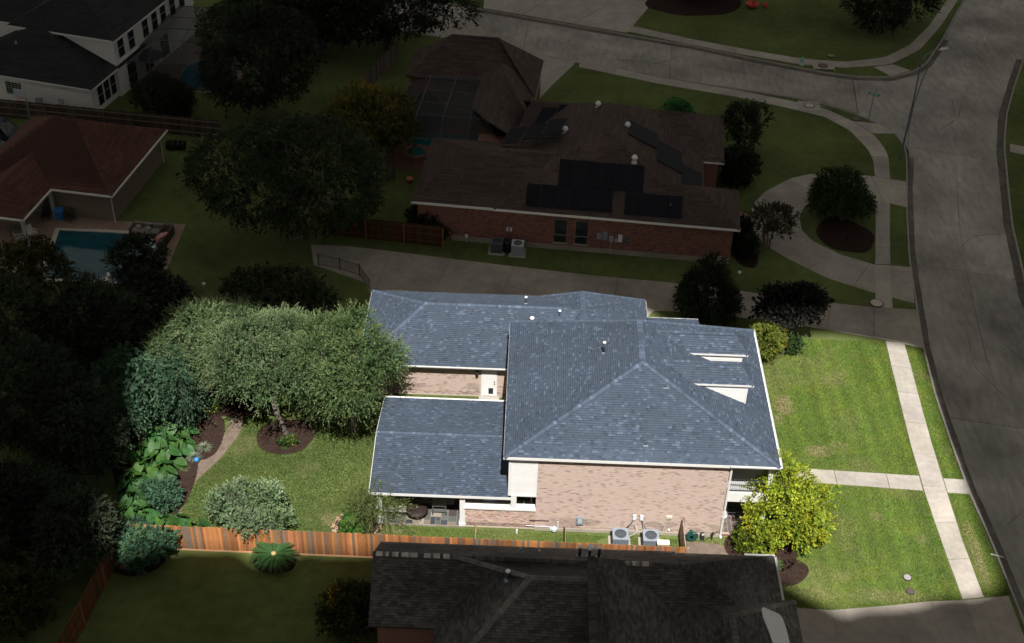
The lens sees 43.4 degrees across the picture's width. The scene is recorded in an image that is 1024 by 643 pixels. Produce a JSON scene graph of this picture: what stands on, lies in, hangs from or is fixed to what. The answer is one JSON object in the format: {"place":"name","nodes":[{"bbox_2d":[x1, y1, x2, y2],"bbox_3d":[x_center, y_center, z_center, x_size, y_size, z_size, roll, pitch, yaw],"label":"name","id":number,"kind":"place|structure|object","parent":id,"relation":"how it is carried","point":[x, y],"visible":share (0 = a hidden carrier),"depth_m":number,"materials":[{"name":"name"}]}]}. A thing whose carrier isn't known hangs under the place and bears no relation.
{"place":"outdoors","nodes":[
{"label":"outdoors","id":0,"kind":"place"},
{"bbox_2d":[0,117,20,141],"bbox_3d":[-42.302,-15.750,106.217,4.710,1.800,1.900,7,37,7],"label":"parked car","id":1,"kind":"object","parent":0,"point":[8,129],"visible":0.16,"depth_m":105.76,"materials":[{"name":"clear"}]},
{"bbox_2d":[130,43,256,93],"bbox_3d":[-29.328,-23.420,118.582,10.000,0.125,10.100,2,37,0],"label":"pool paving","id":2,"kind":"structure","parent":0,"point":[187,54],"depth_m":119.28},
{"bbox_2d":[127,6,235,90],"bbox_3d":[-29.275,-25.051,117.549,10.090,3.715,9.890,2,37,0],"label":"pool screen","id":3,"kind":"object","parent":2,"relation":"on","point":[148,62],"visible":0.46,"depth_m":114.39,"materials":[{"name":"metal"}]},
{"bbox_2d":[177,58,223,89],"bbox_3d":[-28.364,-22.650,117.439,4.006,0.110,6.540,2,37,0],"label":"swimming pool","id":4,"kind":"structure","parent":2,"relation":"in","point":[187,73],"depth_m":117.03,"materials":[{"name":"liquid"}]},
{"bbox_2d":[164,416,243,524],"bbox_3d":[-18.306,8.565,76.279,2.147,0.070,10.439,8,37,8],"label":"earth path","id":5,"kind":"structure","parent":0,"point":[230,436],"depth_m":77.70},
{"bbox_2d":[386,113,481,170],"bbox_3d":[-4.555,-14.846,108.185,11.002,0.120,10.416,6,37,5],"label":"pool paving","id":6,"kind":"structure","parent":0,"point":[397,161],"depth_m":110.17,"materials":[{"name":"concrete"}]},
{"bbox_2d":[402,144,428,162],"bbox_3d":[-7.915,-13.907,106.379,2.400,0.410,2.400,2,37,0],"label":"spa","id":7,"kind":"object","parent":6,"relation":"on","point":[420,152],"visible":0.88,"depth_m":106.03,"materials":[{"name":"teal brick"}]},
{"bbox_2d":[401,131,478,147],"bbox_3d":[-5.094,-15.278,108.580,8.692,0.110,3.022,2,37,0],"label":"swimming pool","id":8,"kind":"structure","parent":6,"relation":"on","point":[453,135],"depth_m":109.17,"materials":[{"name":"blue liquid"}]},
{"bbox_2d":[388,75,496,166],"bbox_3d":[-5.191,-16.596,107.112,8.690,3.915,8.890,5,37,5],"label":"pool screen","id":9,"kind":"object","parent":6,"relation":"on","point":[447,103],"visible":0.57,"depth_m":105.49,"materials":[{"name":"metal"}]},
{"bbox_2d":[0,0,1023,642],"bbox_3d":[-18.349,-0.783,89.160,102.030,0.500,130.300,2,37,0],"label":"lawn","id":10,"kind":"structure","parent":0,"point":[182,596],"depth_m":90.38,"materials":[{"name":"green plant"}]},
{"bbox_2d":[0,233,80,311],"bbox_3d":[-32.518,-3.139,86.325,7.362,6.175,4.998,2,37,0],"label":"crape myrtle","id":11,"kind":"object","parent":10,"relation":"on","point":[15,254],"visible":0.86,"depth_m":85.13,"materials":[{"name":"green plant"}]},
{"bbox_2d":[3,461,127,590],"bbox_3d":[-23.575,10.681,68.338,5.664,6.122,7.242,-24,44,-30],"label":"evergreen tree","id":12,"kind":"object","parent":10,"relation":"on","point":[55,535],"visible":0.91,"depth_m":66.65,"materials":[{"name":"green plant"}]},
{"bbox_2d":[0,115,167,245],"bbox_3d":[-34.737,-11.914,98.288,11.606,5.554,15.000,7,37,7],"label":"house","id":13,"kind":"structure","parent":10,"relation":"on","point":[94,169],"depth_m":97.30,"materials":[{"name":"red"}]},
{"bbox_2d":[56,530,118,642],"bbox_3d":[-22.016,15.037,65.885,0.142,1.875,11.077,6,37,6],"label":"side fence","id":14,"kind":"object","parent":10,"relation":"on","point":[75,625],"visible":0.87,"depth_m":66.64,"materials":[{"name":"brown wood"}]},
{"bbox_2d":[0,211,185,272],"bbox_3d":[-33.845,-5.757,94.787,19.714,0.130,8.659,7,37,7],"label":"pool deck","id":15,"kind":"structure","parent":10,"relation":"on","point":[46,226],"depth_m":96.59,"materials":[{"name":"concrete"}]},
{"bbox_2d":[43,228,152,284],"bbox_3d":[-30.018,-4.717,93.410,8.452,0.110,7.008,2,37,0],"label":"rectangular pool","id":16,"kind":"structure","parent":15,"relation":"on","point":[84,249],"depth_m":94.28,"materials":[{"name":"liquid"}]},
{"bbox_2d":[128,220,174,257],"bbox_3d":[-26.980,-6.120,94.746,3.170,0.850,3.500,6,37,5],"label":"corner sofa","id":17,"kind":"object","parent":15,"relation":"on","point":[152,228],"visible":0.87,"depth_m":95.57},
{"bbox_2d":[31,269,160,382],"bbox_3d":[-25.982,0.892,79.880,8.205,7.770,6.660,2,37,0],"label":"evergreen tree","id":18,"kind":"object","parent":10,"relation":"on","point":[83,291],"visible":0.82,"depth_m":78.45,"materials":[{"name":"green plant"}]},
{"bbox_2d":[0,0,196,108],"bbox_3d":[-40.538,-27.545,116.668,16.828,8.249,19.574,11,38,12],"label":"white house","id":19,"kind":"structure","parent":10,"relation":"on","point":[79,53],"depth_m":111.28,"materials":[{"name":"grey"}]},
{"bbox_2d":[0,99,223,139],"bbox_3d":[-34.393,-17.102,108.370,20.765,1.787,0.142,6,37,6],"label":"fence","id":20,"kind":"object","parent":10,"relation":"on","point":[176,125],"visible":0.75,"depth_m":108.17,"materials":[{"name":"brown wood"}]},
{"bbox_2d":[99,230,173,298],"bbox_3d":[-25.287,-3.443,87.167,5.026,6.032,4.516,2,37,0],"label":"crape myrtle","id":21,"kind":"object","parent":10,"relation":"on","point":[146,257],"visible":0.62,"depth_m":86.20,"materials":[{"name":"green plant"}]},
{"bbox_2d":[113,557,164,575],"bbox_3d":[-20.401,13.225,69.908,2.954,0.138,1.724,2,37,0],"label":"mulch bed","id":22,"kind":"object","parent":10,"relation":"on","point":[120,569],"visible":0.34,"depth_m":69.61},
{"bbox_2d":[113,521,180,575],"bbox_3d":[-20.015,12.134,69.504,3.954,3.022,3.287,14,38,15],"label":"garden shrub","id":23,"kind":"object","parent":22,"relation":"on","point":[141,546],"visible":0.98,"depth_m":68.64,"materials":[{"name":"green plant"}]},
{"bbox_2d":[79,264,202,351],"bbox_3d":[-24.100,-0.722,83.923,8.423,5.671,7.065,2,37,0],"label":"evergreen tree","id":24,"kind":"object","parent":10,"relation":"on","point":[176,286],"visible":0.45,"depth_m":82.97,"materials":[{"name":"green plant"}]},
{"bbox_2d":[124,502,161,524],"bbox_3d":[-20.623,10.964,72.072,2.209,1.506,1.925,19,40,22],"label":"elephant ear","id":25,"kind":"object","parent":10,"relation":"on","point":[153,513],"visible":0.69,"depth_m":71.73},
{"bbox_2d":[112,398,198,519],"bbox_3d":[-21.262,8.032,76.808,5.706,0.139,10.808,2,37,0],"label":"mulch bed","id":26,"kind":"object","parent":10,"relation":"on","point":[187,478],"visible":0.3,"depth_m":75.77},
{"bbox_2d":[117,467,148,499],"bbox_3d":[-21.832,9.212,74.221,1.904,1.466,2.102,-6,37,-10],"label":"elephant ear","id":27,"kind":"object","parent":26,"relation":"on","point":[122,484],"visible":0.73,"depth_m":73.89},
{"bbox_2d":[116,485,154,515],"bbox_3d":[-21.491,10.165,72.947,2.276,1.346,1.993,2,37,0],"label":"elephant ear","id":28,"kind":"object","parent":26,"relation":"on","point":[125,500],"visible":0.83,"depth_m":72.68},
{"bbox_2d":[121,440,154,465],"bbox_3d":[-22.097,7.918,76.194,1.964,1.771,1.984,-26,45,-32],"label":"elephant ear","id":29,"kind":"object","parent":26,"relation":"on","point":[131,451],"visible":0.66,"depth_m":75.77},
{"bbox_2d":[128,453,167,477],"bbox_3d":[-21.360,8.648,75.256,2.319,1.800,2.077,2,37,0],"label":"elephant ear","id":30,"kind":"object","parent":26,"relation":"on","point":[150,469],"visible":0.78,"depth_m":74.45},
{"bbox_2d":[82,341,219,458],"bbox_3d":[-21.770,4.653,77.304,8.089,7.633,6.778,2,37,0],"label":"cedar tree","id":31,"kind":"object","parent":26,"relation":"on","point":[156,386],"visible":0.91,"depth_m":75.74,"materials":[{"name":"green plant"}]},
{"bbox_2d":[133,474,185,515],"bbox_3d":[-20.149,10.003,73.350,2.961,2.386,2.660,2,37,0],"label":"shrub","id":32,"kind":"object","parent":26,"relation":"on","point":[161,494],"visible":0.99,"depth_m":72.90,"materials":[{"name":"green plant"}]},
{"bbox_2d":[142,459,177,483],"bbox_3d":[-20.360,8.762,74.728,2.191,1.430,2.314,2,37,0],"label":"elephant ear","id":33,"kind":"object","parent":26,"relation":"on","point":[169,470],"visible":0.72,"depth_m":74.40},
{"bbox_2d":[143,430,176,457],"bbox_3d":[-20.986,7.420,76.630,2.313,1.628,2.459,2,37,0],"label":"elephant ear","id":34,"kind":"object","parent":26,"relation":"on","point":[153,445],"visible":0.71,"depth_m":76.03},
{"bbox_2d":[146,446,187,470],"bbox_3d":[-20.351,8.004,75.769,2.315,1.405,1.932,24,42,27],"label":"elephant ear","id":35,"kind":"object","parent":26,"relation":"on","point":[179,462],"visible":0.85,"depth_m":75.58},
{"bbox_2d":[160,429,196,456],"bbox_3d":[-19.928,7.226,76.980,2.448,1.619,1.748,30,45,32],"label":"elephant ear","id":36,"kind":"object","parent":26,"relation":"on","point":[188,448],"visible":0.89,"depth_m":76.84},
{"bbox_2d":[161,414,199,440],"bbox_3d":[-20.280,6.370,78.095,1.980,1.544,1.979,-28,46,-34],"label":"elephant ear","id":37,"kind":"object","parent":26,"relation":"on","point":[184,431],"visible":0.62,"depth_m":77.94},
{"bbox_2d":[129,70,197,117],"bbox_3d":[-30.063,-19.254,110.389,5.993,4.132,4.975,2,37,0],"label":"tree","id":38,"kind":"object","parent":10,"relation":"on","point":[162,91],"visible":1,"depth_m":109.60,"materials":[{"name":"green plant"}]},
{"bbox_2d":[184,411,224,459],"bbox_3d":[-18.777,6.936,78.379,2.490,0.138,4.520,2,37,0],"label":"mulch bed","id":39,"kind":"object","parent":10,"relation":"on","point":[211,432],"visible":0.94,"depth_m":78.54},
{"bbox_2d":[192,389,262,416],"bbox_3d":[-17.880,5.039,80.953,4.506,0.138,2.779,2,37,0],"label":"mulch bed","id":40,"kind":"object","parent":10,"relation":"on","point":[232,409],"visible":0.59,"depth_m":80.60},
{"bbox_2d":[137,292,298,401],"bbox_3d":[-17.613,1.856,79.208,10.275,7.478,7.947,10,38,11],"label":"elm tree","id":41,"kind":"object","parent":40,"relation":"on","point":[206,316],"visible":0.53,"depth_m":77.68,"materials":[{"name":"green plant"}]},
{"bbox_2d":[201,474,299,539],"bbox_3d":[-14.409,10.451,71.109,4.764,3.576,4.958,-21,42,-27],"label":"olive bush","id":42,"kind":"object","parent":10,"relation":"on","point":[245,501],"visible":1,"depth_m":70.70,"materials":[{"name":"green plant"}]},
{"bbox_2d":[211,0,307,53],"bbox_3d":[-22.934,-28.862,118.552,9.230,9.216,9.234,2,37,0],"label":"oak tree","id":43,"kind":"object","parent":10,"relation":"on","point":[229,2],"visible":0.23,"depth_m":116.16,"materials":[{"name":"green plant"}]},
{"bbox_2d":[192,0,327,121],"bbox_3d":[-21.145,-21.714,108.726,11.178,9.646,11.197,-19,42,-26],"label":"oak tree","id":44,"kind":"object","parent":10,"relation":"on","point":[216,56],"visible":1,"depth_m":107.09,"materials":[{"name":"green plant"}]},
{"bbox_2d":[253,554,296,573],"bbox_3d":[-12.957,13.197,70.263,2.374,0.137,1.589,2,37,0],"label":"mulch bed","id":45,"kind":"object","parent":10,"relation":"on","point":[291,565],"visible":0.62,"depth_m":70.00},
{"bbox_2d":[248,541,298,575],"bbox_3d":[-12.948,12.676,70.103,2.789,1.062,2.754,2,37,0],"label":"sago palm","id":46,"kind":"object","parent":45,"relation":"on","point":[273,554],"visible":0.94,"depth_m":69.79,"materials":[{"name":"green plant"}]},
{"bbox_2d":[216,259,342,336],"bbox_3d":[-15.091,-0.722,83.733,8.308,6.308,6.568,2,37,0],"label":"shade tree","id":47,"kind":"object","parent":10,"relation":"on","point":[309,288],"visible":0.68,"depth_m":82.41,"materials":[{"name":"green plant"}]},
{"bbox_2d":[176,109,387,242],"bbox_3d":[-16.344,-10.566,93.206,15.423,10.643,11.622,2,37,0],"label":"oak tree","id":48,"kind":"object","parent":10,"relation":"on","point":[294,189],"visible":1,"depth_m":90.27,"materials":[{"name":"green plant"}]},
{"bbox_2d":[256,419,315,453],"bbox_3d":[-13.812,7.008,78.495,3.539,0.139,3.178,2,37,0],"label":"mulch bed","id":49,"kind":"object","parent":10,"relation":"on","point":[268,434],"visible":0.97,"depth_m":78.49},
{"bbox_2d":[196,302,333,435],"bbox_3d":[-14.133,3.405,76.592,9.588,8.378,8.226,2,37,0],"label":"elm tree","id":50,"kind":"object","parent":49,"relation":"on","point":[274,340],"visible":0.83,"depth_m":74.84,"materials":[{"name":"green plant"}]},
{"bbox_2d":[260,0,386,54],"bbox_3d":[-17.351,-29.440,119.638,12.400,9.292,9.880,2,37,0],"label":"oak tree","id":51,"kind":"object","parent":10,"relation":"on","point":[304,6],"visible":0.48,"depth_m":117.77,"materials":[{"name":"green plant"}]},
{"bbox_2d":[314,577,376,642],"bbox_3d":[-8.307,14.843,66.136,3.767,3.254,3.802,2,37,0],"label":"flowering bush","id":52,"kind":"object","parent":10,"relation":"on","point":[353,597],"visible":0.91,"depth_m":65.52,"materials":[{"name":"green plant"}]},
{"bbox_2d":[276,298,415,438],"bbox_3d":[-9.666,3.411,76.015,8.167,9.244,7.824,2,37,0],"label":"elm tree","id":53,"kind":"object","parent":10,"relation":"on","point":[344,391],"visible":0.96,"depth_m":74.36,"materials":[{"name":"green plant"}]},
{"bbox_2d":[298,40,398,158],"bbox_3d":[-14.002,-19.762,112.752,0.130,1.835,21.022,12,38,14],"label":"back fence","id":54,"kind":"object","parent":10,"relation":"on","point":[382,64],"visible":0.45,"depth_m":117.62,"materials":[{"name":"brown wood"}]},
{"bbox_2d":[334,511,382,537],"bbox_3d":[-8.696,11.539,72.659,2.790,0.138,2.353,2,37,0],"label":"mulch bed","id":55,"kind":"object","parent":10,"relation":"on","point":[374,526],"visible":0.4,"depth_m":72.62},
{"bbox_2d":[338,508,366,538],"bbox_3d":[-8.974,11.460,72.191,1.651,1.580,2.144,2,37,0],"label":"leafy plant","id":56,"kind":"object","parent":55,"relation":"on","point":[347,515],"visible":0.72,"depth_m":71.89,"materials":[{"name":"green plant"}]},
{"bbox_2d":[326,470,419,535],"bbox_3d":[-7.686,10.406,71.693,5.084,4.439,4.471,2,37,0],"label":"bottlebrush","id":57,"kind":"object","parent":55,"relation":"on","point":[362,499],"visible":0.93,"depth_m":71.25,"materials":[{"name":"green plant"}]},
{"bbox_2d":[318,75,422,157],"bbox_3d":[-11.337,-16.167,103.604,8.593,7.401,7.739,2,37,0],"label":"crape myrtle","id":58,"kind":"object","parent":10,"relation":"on","point":[376,100],"visible":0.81,"depth_m":102.15,"materials":[{"name":"green plant"}]},
{"bbox_2d":[281,0,482,49],"bbox_3d":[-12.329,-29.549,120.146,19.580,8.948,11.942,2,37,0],"label":"oak tree","id":59,"kind":"object","parent":10,"relation":"on","point":[388,29],"visible":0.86,"depth_m":117.30,"materials":[{"name":"green plant"}]},
{"bbox_2d":[326,215,442,247],"bbox_3d":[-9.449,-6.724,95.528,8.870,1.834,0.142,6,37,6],"label":"yard fence","id":60,"kind":"object","parent":10,"relation":"on","point":[423,231],"visible":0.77,"depth_m":95.49,"materials":[{"name":"brown wood"}]},
{"bbox_2d":[124,523,685,557],"bbox_3d":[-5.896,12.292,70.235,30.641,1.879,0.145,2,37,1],"label":"cedar fence","id":61,"kind":"object","parent":10,"relation":"on","point":[201,536],"visible":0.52,"depth_m":70.03,"materials":[{"name":"wood"}]},
{"bbox_2d":[376,495,466,527],"bbox_3d":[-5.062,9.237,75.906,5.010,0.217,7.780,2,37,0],"label":"patio","id":62,"kind":"structure","parent":10,"relation":"on","point":[451,518],"depth_m":73.26,"materials":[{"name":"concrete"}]},
{"bbox_2d":[406,502,427,520],"bbox_3d":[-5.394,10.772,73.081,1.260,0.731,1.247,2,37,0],"label":"fire bowl","id":63,"kind":"object","parent":62,"relation":"on","point":[421,508],"visible":0.94,"depth_m":72.82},
{"bbox_2d":[403,204,455,240],"bbox_3d":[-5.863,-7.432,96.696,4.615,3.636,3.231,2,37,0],"label":"corner bush","id":64,"kind":"object","parent":10,"relation":"on","point":[412,215],"visible":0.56,"depth_m":95.83,"materials":[{"name":"green plant"}]},
{"bbox_2d":[358,289,782,537],"bbox_3d":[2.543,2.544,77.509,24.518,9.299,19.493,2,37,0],"label":"brick house","id":65,"kind":"structure","parent":10,"relation":"on","point":[607,413],"depth_m":72.09,"materials":[{"name":"blue"}]},
{"bbox_2d":[481,370,496,395],"bbox_3d":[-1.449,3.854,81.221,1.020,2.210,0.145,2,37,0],"label":"back door","id":66,"kind":"structure","parent":65,"relation":"in","point":[488,377],"depth_m":81.23,"materials":[{"name":"white paint"}]},
{"bbox_2d":[405,34,740,263],"bbox_3d":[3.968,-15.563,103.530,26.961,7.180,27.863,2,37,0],"label":"solar house","id":67,"kind":"structure","parent":10,"relation":"on","point":[472,190],"depth_m":96.00,"materials":[{"name":"brown"}]},
{"bbox_2d":[501,118,566,146],"bbox_3d":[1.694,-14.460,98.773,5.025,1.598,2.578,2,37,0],"label":"solar array","id":68,"kind":"object","parent":67,"relation":"on","point":[534,131],"visible":1,"depth_m":98.58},
{"bbox_2d":[552,219,567,243],"bbox_3d":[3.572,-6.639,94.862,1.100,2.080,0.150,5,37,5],"label":"window","id":69,"kind":"structure","parent":67,"relation":"in","point":[560,226],"depth_m":94.84,"materials":[{"name":"glass"}]},
{"bbox_2d":[525,183,612,212],"bbox_3d":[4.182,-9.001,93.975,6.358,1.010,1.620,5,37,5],"label":"solar array","id":70,"kind":"object","parent":67,"relation":"on","point":[593,199],"visible":1,"depth_m":93.94,"materials":[{"name":"glass"}]},
{"bbox_2d":[573,221,588,245],"bbox_3d":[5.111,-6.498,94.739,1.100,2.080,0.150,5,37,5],"label":"window","id":71,"kind":"structure","parent":67,"relation":"in","point":[581,227],"depth_m":94.73,"materials":[{"name":"glass"}]},
{"bbox_2d":[558,159,644,192],"bbox_3d":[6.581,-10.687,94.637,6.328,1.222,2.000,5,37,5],"label":"solar array","id":72,"kind":"object","parent":67,"relation":"on","point":[623,174],"visible":1,"depth_m":94.60,"materials":[{"name":"glass"}]},
{"bbox_2d":[624,192,682,218],"bbox_3d":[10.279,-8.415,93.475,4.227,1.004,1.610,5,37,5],"label":"solar array","id":73,"kind":"object","parent":67,"relation":"on","point":[648,202],"visible":1,"depth_m":93.44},
{"bbox_2d":[628,120,701,185],"bbox_3d":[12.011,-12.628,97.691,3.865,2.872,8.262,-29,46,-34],"label":"solar array","id":74,"kind":"object","parent":67,"relation":"on","point":[666,153],"visible":0.81,"depth_m":97.86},
{"bbox_2d":[608,527,630,549],"bbox_3d":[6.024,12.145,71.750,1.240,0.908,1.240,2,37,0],"label":"air conditioner","id":75,"kind":"object","parent":10,"relation":"on","point":[620,536],"visible":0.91,"depth_m":71.45,"materials":[{"name":"metal"}]},
{"bbox_2d":[638,529,659,550],"bbox_3d":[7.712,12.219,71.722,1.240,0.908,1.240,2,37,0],"label":"air conditioner","id":76,"kind":"object","parent":10,"relation":"on","point":[649,537],"visible":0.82,"depth_m":71.47,"materials":[{"name":"metal"}]},
{"bbox_2d":[660,96,695,112],"bbox_3d":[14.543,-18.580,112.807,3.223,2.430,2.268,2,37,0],"label":"bright shrub","id":77,"kind":"object","parent":10,"relation":"on","point":[675,103],"visible":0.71,"depth_m":112.17,"materials":[{"name":"green plant"}]},
{"bbox_2d":[685,541,728,554],"bbox_3d":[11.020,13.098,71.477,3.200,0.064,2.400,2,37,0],"label":"bare soil","id":78,"kind":"structure","parent":10,"relation":"on","point":[702,548],"depth_m":71.95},
{"bbox_2d":[671,251,745,326],"bbox_3d":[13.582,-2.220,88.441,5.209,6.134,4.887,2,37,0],"label":"holly tree","id":79,"kind":"object","parent":10,"relation":"on","point":[728,299],"visible":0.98,"depth_m":87.70,"materials":[{"name":"green plant"}]},
{"bbox_2d":[718,139,763,190],"bbox_3d":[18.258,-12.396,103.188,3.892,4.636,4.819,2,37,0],"label":"dark shrub","id":80,"kind":"object","parent":10,"relation":"on","point":[741,163],"visible":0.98,"depth_m":102.07,"materials":[{"name":"green plant"}]},
{"bbox_2d":[731,229,757,267],"bbox_3d":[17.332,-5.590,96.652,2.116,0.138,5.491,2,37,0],"label":"mulch bed","id":81,"kind":"object","parent":10,"relation":"on","point":[745,261],"visible":0.36,"depth_m":95.35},
{"bbox_2d":[733,231,761,259],"bbox_3d":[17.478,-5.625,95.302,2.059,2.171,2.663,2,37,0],"label":"clipped shrub","id":82,"kind":"object","parent":81,"relation":"on","point":[748,244],"visible":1,"depth_m":94.91,"materials":[{"name":"green plant"}]},
{"bbox_2d":[721,97,776,147],"bbox_3d":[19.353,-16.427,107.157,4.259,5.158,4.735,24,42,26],"label":"crape myrtle","id":83,"kind":"object","parent":10,"relation":"on","point":[751,115],"visible":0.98,"depth_m":106.17,"materials":[{"name":"green plant"}]},
{"bbox_2d":[724,528,796,571],"bbox_3d":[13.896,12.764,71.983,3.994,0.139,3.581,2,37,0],"label":"mulch bed","id":84,"kind":"object","parent":10,"relation":"on","point":[786,554],"visible":0.31,"depth_m":71.82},
{"bbox_2d":[728,520,769,553],"bbox_3d":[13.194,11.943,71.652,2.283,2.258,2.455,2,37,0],"label":"boxwood","id":85,"kind":"object","parent":84,"relation":"on","point":[738,535],"visible":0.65,"depth_m":71.12,"materials":[{"name":"green plant"}]},
{"bbox_2d":[739,447,845,556],"bbox_3d":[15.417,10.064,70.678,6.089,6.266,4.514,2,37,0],"label":"golden tree","id":86,"kind":"object","parent":84,"relation":"on","point":[796,506],"visible":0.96,"depth_m":70.48,"materials":[{"name":"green plant"}]},
{"bbox_2d":[747,317,789,362],"bbox_3d":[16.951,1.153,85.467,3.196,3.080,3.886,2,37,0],"label":"yellow bush","id":87,"kind":"object","parent":10,"relation":"on","point":[776,335],"visible":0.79,"depth_m":84.64,"materials":[{"name":"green plant"}]},
{"bbox_2d":[745,199,803,247],"bbox_3d":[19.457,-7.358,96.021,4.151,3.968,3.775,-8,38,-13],"label":"crape myrtle","id":88,"kind":"object","parent":10,"relation":"on","point":[770,225],"visible":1,"depth_m":95.21,"materials":[{"name":"green plant"}]},
{"bbox_2d":[778,559,808,586],"bbox_3d":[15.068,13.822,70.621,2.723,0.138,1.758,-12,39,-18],"label":"mulch bed","id":89,"kind":"object","parent":10,"relation":"on","point":[796,573],"visible":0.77,"depth_m":70.59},
{"bbox_2d":[816,216,874,252],"bbox_3d":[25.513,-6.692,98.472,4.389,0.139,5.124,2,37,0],"label":"mulch bed","id":90,"kind":"object","parent":10,"relation":"on","point":[831,231],"visible":1,"depth_m":98.28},
{"bbox_2d":[804,164,877,223],"bbox_3d":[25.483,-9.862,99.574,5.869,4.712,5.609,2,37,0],"label":"island tree","id":91,"kind":"object","parent":90,"relation":"on","point":[845,195],"visible":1,"depth_m":98.39,"materials":[{"name":"green plant"}]},
{"bbox_2d":[775,468,969,493],"bbox_3d":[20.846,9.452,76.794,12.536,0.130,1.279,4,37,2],"label":"front walk","id":92,"kind":"structure","parent":10,"relation":"on","point":[897,481],"depth_m":76.70,"materials":[{"name":"concrete"}]},
{"bbox_2d":[483,0,647,97],"bbox_3d":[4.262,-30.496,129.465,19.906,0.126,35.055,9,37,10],"label":"driveway","id":93,"kind":"structure","parent":0,"point":[621,15],"depth_m":130.52,"materials":[{"name":"concrete"}]},
{"bbox_2d":[368,541,802,642],"bbox_3d":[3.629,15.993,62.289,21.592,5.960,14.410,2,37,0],"label":"neighbour house","id":94,"kind":"structure","parent":0,"point":[437,593],"depth_m":63.85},
{"bbox_2d":[311,245,922,348],"bbox_3d":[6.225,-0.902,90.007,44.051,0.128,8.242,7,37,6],"label":"driveway","id":95,"kind":"structure","parent":0,"point":[401,271],"depth_m":92.02,"materials":[{"name":"concrete"}]},
{"bbox_2d":[321,0,925,151],"bbox_3d":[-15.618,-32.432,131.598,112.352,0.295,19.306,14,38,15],"label":"side street","id":96,"kind":"structure","parent":0,"point":[891,106],"depth_m":121.64,"materials":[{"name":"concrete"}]},
{"bbox_2d":[447,0,964,77],"bbox_3d":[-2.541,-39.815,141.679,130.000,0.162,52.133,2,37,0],"label":"kerb","id":97,"kind":"structure","parent":96,"relation":"on","point":[831,73],"depth_m":125.36,"materials":[{"name":"concrete"}]},
{"bbox_2d":[478,10,948,80],"bbox_3d":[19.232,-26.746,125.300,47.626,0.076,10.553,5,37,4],"label":"gutter","id":98,"kind":"object","parent":96,"relation":"on","point":[934,57],"visible":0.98,"depth_m":124.23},
{"bbox_2d":[449,0,962,78],"bbox_3d":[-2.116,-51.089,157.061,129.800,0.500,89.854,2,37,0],"label":"lawn","id":99,"kind":"structure","parent":0,"point":[814,29],"depth_m":128.30,"materials":[{"name":"green plant"}]},
{"bbox_2d":[645,0,741,15],"bbox_3d":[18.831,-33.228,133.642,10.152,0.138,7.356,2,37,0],"label":"mulch bed","id":100,"kind":"object","parent":99,"relation":"on","point":[696,7],"visible":1,"depth_m":132.56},
{"bbox_2d":[837,0,943,36],"bbox_3d":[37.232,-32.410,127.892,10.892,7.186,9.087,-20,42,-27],"label":"oak tree","id":101,"kind":"object","parent":99,"relation":"on","point":[900,15],"visible":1,"depth_m":126.26,"materials":[{"name":"green plant"}]},
{"bbox_2d":[579,0,1023,598],"bbox_3d":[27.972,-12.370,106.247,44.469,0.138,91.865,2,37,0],"label":"sidewalk","id":102,"kind":"structure","parent":0,"point":[941,508],"depth_m":97.51,"materials":[{"name":"concrete"}]},
{"bbox_2d":[751,174,914,303],"bbox_3d":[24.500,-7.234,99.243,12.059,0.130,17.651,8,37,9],"label":"circular driveway","id":103,"kind":"structure","parent":0,"point":[802,248],"depth_m":96.70,"materials":[{"name":"concrete"}]},
{"bbox_2d":[797,596,1023,642],"bbox_3d":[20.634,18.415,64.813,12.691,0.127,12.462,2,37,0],"label":"neighbour driveway","id":104,"kind":"structure","parent":0,"point":[989,620],"depth_m":68.00,"materials":[{"name":"concrete"}]},
{"bbox_2d":[908,0,1023,598],"bbox_3d":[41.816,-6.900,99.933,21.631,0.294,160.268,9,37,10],"label":"road","id":105,"kind":"structure","parent":0,"point":[970,287],"depth_m":96.63,"materials":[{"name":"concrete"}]},
{"bbox_2d":[346,20,1023,625],"bbox_3d":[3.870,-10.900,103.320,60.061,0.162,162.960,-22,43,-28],"label":"kerb","id":106,"kind":"structure","parent":105,"relation":"on","point":[920,330],"depth_m":86.29,"materials":[{"name":"concrete"}]},
{"bbox_2d":[908,158,1023,616],"bbox_3d":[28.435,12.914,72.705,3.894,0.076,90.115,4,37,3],"label":"gutter","id":107,"kind":"object","parent":105,"relation":"on","point":[993,534],"visible":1,"depth_m":83.29,"materials":[{"name":"concrete"}]},
{"bbox_2d":[996,59,1023,307],"bbox_3d":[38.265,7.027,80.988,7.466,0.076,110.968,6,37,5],"label":"gutter","id":108,"kind":"object","parent":105,"relation":"on","point":[1004,200],"visible":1,"depth_m":105.52,"materials":[{"name":"concrete"}]},
{"bbox_2d":[1003,56,1023,280],"bbox_3d":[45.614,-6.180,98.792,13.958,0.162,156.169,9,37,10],"label":"kerb","id":109,"kind":"structure","parent":105,"relation":"on","point":[1010,209],"depth_m":105.54,"materials":[{"name":"concrete"}]},
{"bbox_2d":[1006,63,1023,267],"bbox_3d":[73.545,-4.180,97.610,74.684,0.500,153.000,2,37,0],"label":"lawn","id":110,"kind":"structure","parent":0,"point":[1015,136],"depth_m":108.42,"materials":[{"name":"green plant"}]},
{"bbox_3d":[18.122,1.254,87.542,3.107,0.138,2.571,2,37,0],"label":"mulch bed","id":111,"kind":"structure","parent":0,"visible":0},
{"bbox_2d":[770,331,805,355],"bbox_3d":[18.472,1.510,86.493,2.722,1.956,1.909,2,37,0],"label":"shrub","id":112,"kind":"object","parent":111,"relation":"on","point":[795,343],"visible":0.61,"depth_m":86.03,"materials":[{"name":"green plant"}]},
{"bbox_2d":[748,279,834,333],"bbox_3d":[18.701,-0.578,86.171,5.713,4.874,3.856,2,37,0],"label":"crape myrtle","id":113,"kind":"object","parent":111,"relation":"on","point":[785,304],"visible":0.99,"depth_m":84.97,"materials":[{"name":"green plant"}]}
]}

